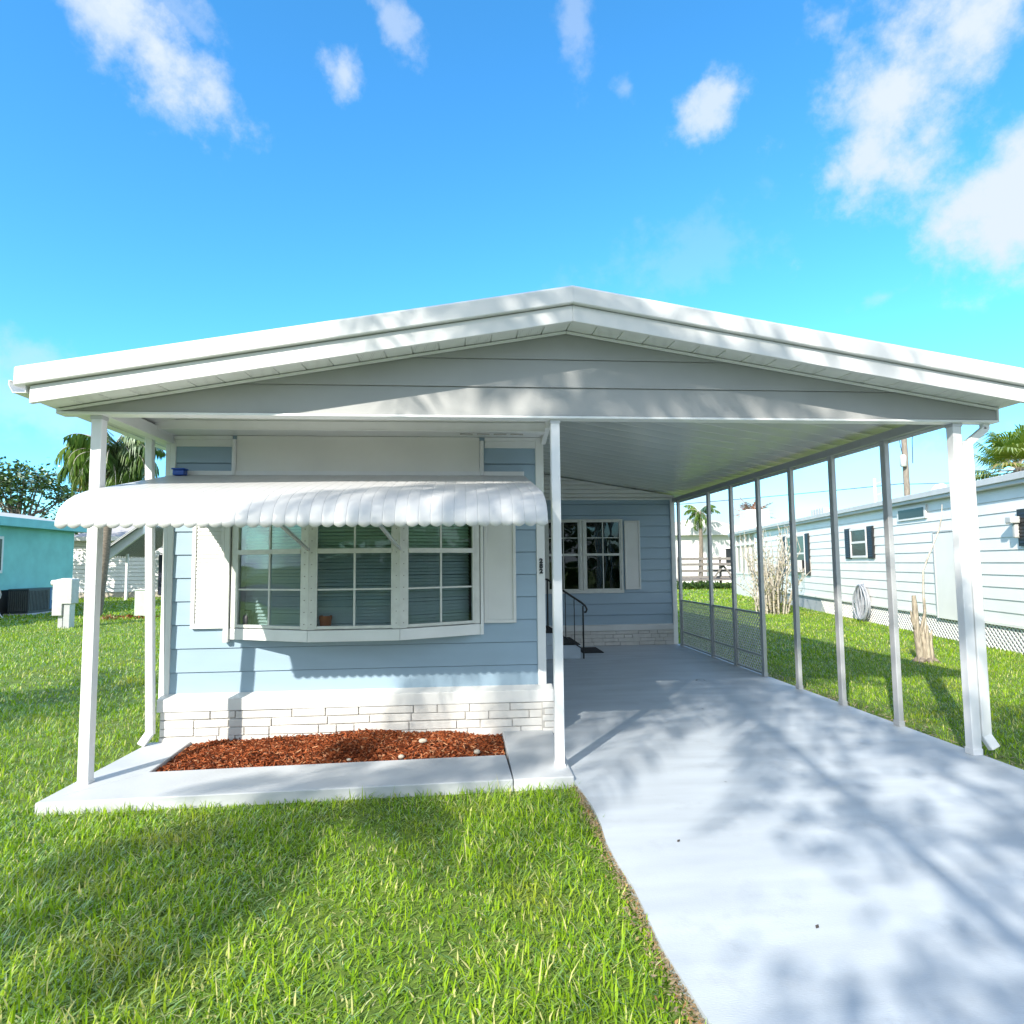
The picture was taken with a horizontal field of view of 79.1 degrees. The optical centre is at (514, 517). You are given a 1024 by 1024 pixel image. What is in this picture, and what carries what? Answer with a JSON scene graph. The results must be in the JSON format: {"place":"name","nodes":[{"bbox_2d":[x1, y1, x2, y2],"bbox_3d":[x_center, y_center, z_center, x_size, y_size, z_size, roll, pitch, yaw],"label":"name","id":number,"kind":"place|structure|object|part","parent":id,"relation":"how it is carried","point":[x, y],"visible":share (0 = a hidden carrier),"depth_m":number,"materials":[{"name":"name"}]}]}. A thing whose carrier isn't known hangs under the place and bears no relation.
{"place":"outdoors","nodes":[
{"label":"outdoors","id":0,"kind":"place"},
{"bbox_2d":[171,468,188,475],"bbox_3d":[-3.094,-0.423,5.741,0.119,0.066,0.094,0,-4,-5],"label":"plastic tub","id":1,"kind":"object","parent":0,"point":[179,471],"visible":0.99,"depth_m":5.70,"materials":[{"name":"blue plastic"}]},
{"bbox_2d":[243,610,252,624],"bbox_3d":[-2.463,0.936,5.737,0.090,0.160,0.090,0,-4,-5],"label":"jar","id":2,"kind":"object","parent":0,"point":[248,618],"visible":0.82,"depth_m":5.71,"materials":[{"name":"black glass"}]},
{"bbox_2d":[34,730,573,815],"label":"concrete path","id":3,"kind":"structure","parent":0,"point":[134,779],"depth_m":4.55,"materials":[{"name":"grey concrete"}]},
{"bbox_2d":[319,615,331,625],"bbox_3d":[-1.690,0.935,5.553,0.116,0.118,0.116,0,-4,-5],"label":"flower pot","id":4,"kind":"object","parent":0,"point":[325,620],"visible":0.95,"depth_m":5.51,"materials":[{"name":"orange ceramic"}]},
{"bbox_2d":[0,583,1023,1023],"bbox_3d":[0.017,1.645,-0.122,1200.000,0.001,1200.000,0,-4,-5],"label":"ground","id":5,"kind":"structure","parent":0,"point":[488,944],"depth_m":3.19,"materials":[{"name":"plant"}]},
{"bbox_2d":[3,587,52,615],"bbox_3d":[-17.654,3.059,22.853,0.800,0.930,2.000,0,-4,-5],"label":"air conditioner","id":6,"kind":"object","parent":5,"relation":"on","point":[29,601],"visible":0.89,"depth_m":22.09,"materials":[{"name":"metal"}]},
{"bbox_2d":[0,456,78,534],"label":"leafy tree","id":7,"kind":"object","parent":5,"relation":"on","point":[40,481],"visible":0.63,"depth_m":29.70,"materials":[{"name":"green plant"}]},
{"bbox_2d":[0,512,86,615],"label":"teal house","id":8,"kind":"structure","parent":5,"relation":"on","point":[36,552],"depth_m":23.42,"materials":[{"name":"paint"}]},
{"bbox_2d":[0,536,3,572],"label":"window","id":9,"kind":"structure","parent":8,"relation":"in","point":[1,537],"depth_m":21.80,"materials":[{"name":"white plastic"}]},
{"bbox_2d":[51,578,78,627],"bbox_3d":[-12.509,2.374,17.215,0.600,1.400,0.340,0,-4,-5],"label":"meter pedestal","id":10,"kind":"object","parent":5,"relation":"on","point":[65,597],"visible":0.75,"depth_m":17.09,"materials":[{"name":"white metal"}]},
{"bbox_2d":[102,614,115,619],"bbox_3d":[-12.741,3.111,19.449,0.516,0.223,0.461,0,-4,-5],"label":"dry plant","id":11,"kind":"object","parent":5,"relation":"on","point":[107,617],"visible":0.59,"depth_m":19.38,"materials":[{"name":"brown plant"}]},
{"bbox_2d":[53,430,165,615],"bbox_3d":[-13.699,0.189,21.004,3.153,6.438,3.006,0,-4,-5],"label":"queen palm","id":12,"kind":"object","parent":5,"relation":"on","point":[125,461],"visible":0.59,"depth_m":20.60,"materials":[{"name":"green plant"}]},
{"bbox_2d":[73,525,163,599],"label":"white house","id":13,"kind":"structure","parent":5,"relation":"on","point":[126,573],"depth_m":34.09,"materials":[{"name":"plastic"}]},
{"bbox_2d":[158,555,162,594],"bbox_3d":[-19.165,3.136,34.328,1.000,2.200,0.070,0,-4,-5],"label":"door","id":14,"kind":"structure","parent":13,"relation":"in","point":[160,556],"depth_m":34.26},
{"bbox_2d":[101,614,159,619],"bbox_3d":[-12.467,3.202,20.035,1.780,0.218,1.445,0,-4,-5],"label":"soil heap","id":15,"kind":"object","parent":5,"relation":"on","point":[133,616],"visible":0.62,"depth_m":19.96,"materials":[{"name":"brown soil"}]},
{"bbox_2d":[134,589,144,615],"bbox_3d":[-12.424,2.858,20.788,0.460,0.920,0.460,0,-4,-5],"label":"utility box","id":16,"kind":"object","parent":5,"relation":"on","point":[139,607],"visible":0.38,"depth_m":20.59,"materials":[{"name":"white metal"}]},
{"bbox_2d":[155,728,506,771],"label":"mulch","id":17,"kind":"object","parent":5,"relation":"on","point":[366,745],"visible":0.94,"depth_m":5.25,"materials":[{"name":"red wood"}]},
{"bbox_2d":[419,738,426,742],"bbox_3d":[-0.779,1.904,5.296,0.072,0.039,0.043,0,-4,-5],"label":"stone","id":18,"kind":"object","parent":17,"relation":"on","point":[422,740],"visible":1,"depth_m":5.28,"materials":[{"name":"white stone"}]},
{"bbox_2d":[54,418,678,744],"bbox_3d":[-0.212,0.719,11.125,6.975,3.510,13.547,0,-4,-5],"label":"mobile home","id":19,"kind":"object","parent":5,"relation":"on","point":[413,558],"visible":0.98,"depth_m":5.78,"materials":[{"name":"blue"}]},
{"bbox_2d":[223,524,483,642],"bbox_3d":[-1.483,0.387,5.748,2.400,1.495,0.468,0,-4,-5],"label":"bay window","id":20,"kind":"structure","parent":19,"relation":"in","point":[277,625],"depth_m":5.68,"materials":[{"name":"white glass"}]},
{"bbox_2d":[544,519,623,593],"bbox_3d":[1.365,0.751,12.118,1.555,1.440,0.050,0,-4,-5],"label":"rear window","id":21,"kind":"structure","parent":19,"relation":"in","point":[599,542],"depth_m":12.13,"materials":[{"name":"white glass"}]},
{"bbox_2d":[683,504,720,581],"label":"feather palm","id":22,"kind":"object","parent":5,"relation":"on","point":[697,515],"visible":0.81,"depth_m":46.20,"materials":[{"name":"green plant"}]},
{"bbox_2d":[677,557,730,587],"bbox_3d":[12.269,3.466,39.453,4.600,1.950,2.300,0,-4,-5],"label":"fence","id":23,"kind":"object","parent":5,"relation":"on","point":[720,578],"depth_m":38.87,"materials":[{"name":"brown wood"}]},
{"bbox_2d":[677,580,731,589],"bbox_3d":[12.410,4.033,37.609,5.709,0.941,2.300,0,-4,-5],"label":"hedge","id":24,"kind":"object","parent":5,"relation":"on","point":[692,584],"visible":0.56,"depth_m":37.19,"materials":[{"name":"green plant"}]},
{"bbox_2d":[735,498,775,518],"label":"feather palm","id":25,"kind":"object","parent":5,"relation":"on","point":[745,506],"visible":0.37,"depth_m":46.42,"materials":[{"name":"green plant"}]},
{"bbox_2d":[729,524,810,614],"bbox_3d":[7.935,1.613,19.662,2.199,2.916,2.576,0,-4,-5],"label":"bare shrub","id":26,"kind":"object","parent":5,"relation":"on","point":[773,583],"visible":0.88,"depth_m":19.36,"materials":[{"name":"beige plant"}]},
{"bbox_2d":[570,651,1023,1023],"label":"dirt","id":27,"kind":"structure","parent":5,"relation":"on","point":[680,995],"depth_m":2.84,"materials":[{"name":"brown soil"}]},
{"bbox_2d":[727,471,1023,654],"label":"white trailer","id":28,"kind":"object","parent":5,"relation":"on","point":[1000,511],"visible":0.73,"depth_m":14.12,"materials":[{"name":"white metal"}]},
{"bbox_3d":[10.054,1.324,22.174,0.060,1.380,2.050,-1,-4,7],"label":"window","id":29,"kind":"part","parent":28,"relation":"part of","materials":[{"name":"white glass"}]},
{"bbox_3d":[9.421,0.690,16.960,0.060,0.810,1.040,-1,-4,7],"label":"window","id":30,"kind":"part","parent":28,"relation":"part of","materials":[{"name":"white plastic"}]},
{"bbox_2d":[852,583,870,621],"bbox_3d":[9.355,2.275,16.720,0.147,1.058,0.912,-1,-4,7],"label":"garden hose","id":31,"kind":"object","parent":28,"relation":"hanging from","point":[859,599],"visible":0.99,"depth_m":16.60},
{"bbox_3d":[9.075,-0.099,14.175,0.056,0.300,1.270,-1,-4,7],"label":"vent window","id":32,"kind":"part","parent":28,"relation":"part of","materials":[{"name":"white plastic"}]},
{"bbox_3d":[8.942,1.175,12.813,0.055,1.840,0.860,-1,-4,7],"label":"hatch door","id":33,"kind":"part","parent":28,"relation":"part of","materials":[{"name":"white metal"}]},
{"bbox_2d":[899,437,912,495],"bbox_3d":[22.946,-1.700,36.180,1.796,11.550,0.514,0,-4,-13],"label":"power pole","id":34,"kind":"object","parent":5,"relation":"on","point":[904,463],"visible":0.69,"depth_m":36.19,"materials":[{"name":"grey wood"}]},
{"bbox_2d":[674,483,902,504],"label":"power line","id":35,"kind":"object","parent":34,"relation":"attached to","point":[794,494],"visible":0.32,"depth_m":40.28,"materials":[{"name":"black metal"}]},
{"bbox_2d":[910,506,941,663],"bbox_3d":[6.698,1.073,10.061,0.614,2.595,0.450,-3,-5,26],"label":"tree stump","id":36,"kind":"object","parent":5,"relation":"on","point":[923,640],"visible":0.81,"depth_m":9.98,"materials":[{"name":"brown wood"}]},
{"bbox_2d":[973,424,1023,480],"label":"fan palm","id":37,"kind":"object","parent":5,"relation":"on","point":[1003,451],"visible":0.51,"depth_m":23.68,"materials":[{"name":"green plant"}]},
{"bbox_2d":[0,0,1023,525],"label":"sky","id":38,"kind":"structure","parent":0,"point":[172,171],"materials":[{"name":"blue"}]},
{"bbox_2d":[675,518,739,582],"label":"white house","id":39,"kind":"structure","parent":0,"point":[690,541],"depth_m":48.24,"materials":[{"name":"plastic"}]},
{"bbox_2d":[726,549,730,562],"bbox_3d":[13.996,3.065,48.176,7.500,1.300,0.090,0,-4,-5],"label":"window","id":40,"kind":"structure","parent":39,"relation":"in","point":[727,550],"depth_m":48.37,"materials":[{"name":"grey glass"}]},
{"bbox_2d":[546,644,1023,1023],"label":"driveway","id":41,"kind":"structure","parent":0,"point":[887,856],"depth_m":3.53,"materials":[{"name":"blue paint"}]},
{"bbox_2d":[8,285,1023,784],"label":"carport","id":42,"kind":"object","parent":41,"relation":"on","point":[680,403],"visible":0.98,"depth_m":4.97,"materials":[{"name":"grey paint"}]},
{"bbox_2d":[545,578,587,658],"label":"entry steps","id":43,"kind":"structure","parent":41,"relation":"on","point":[572,648],"depth_m":10.40,"materials":[{"name":"black metal"}]},
{"bbox_2d":[581,647,603,652],"bbox_3d":[1.379,2.420,11.345,0.380,0.015,0.680,0,-4,-5],"label":"doormat","id":44,"kind":"object","parent":41,"relation":"on","point":[592,650],"visible":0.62,"depth_m":11.24,"materials":[{"name":"black rubber"}]}
]}

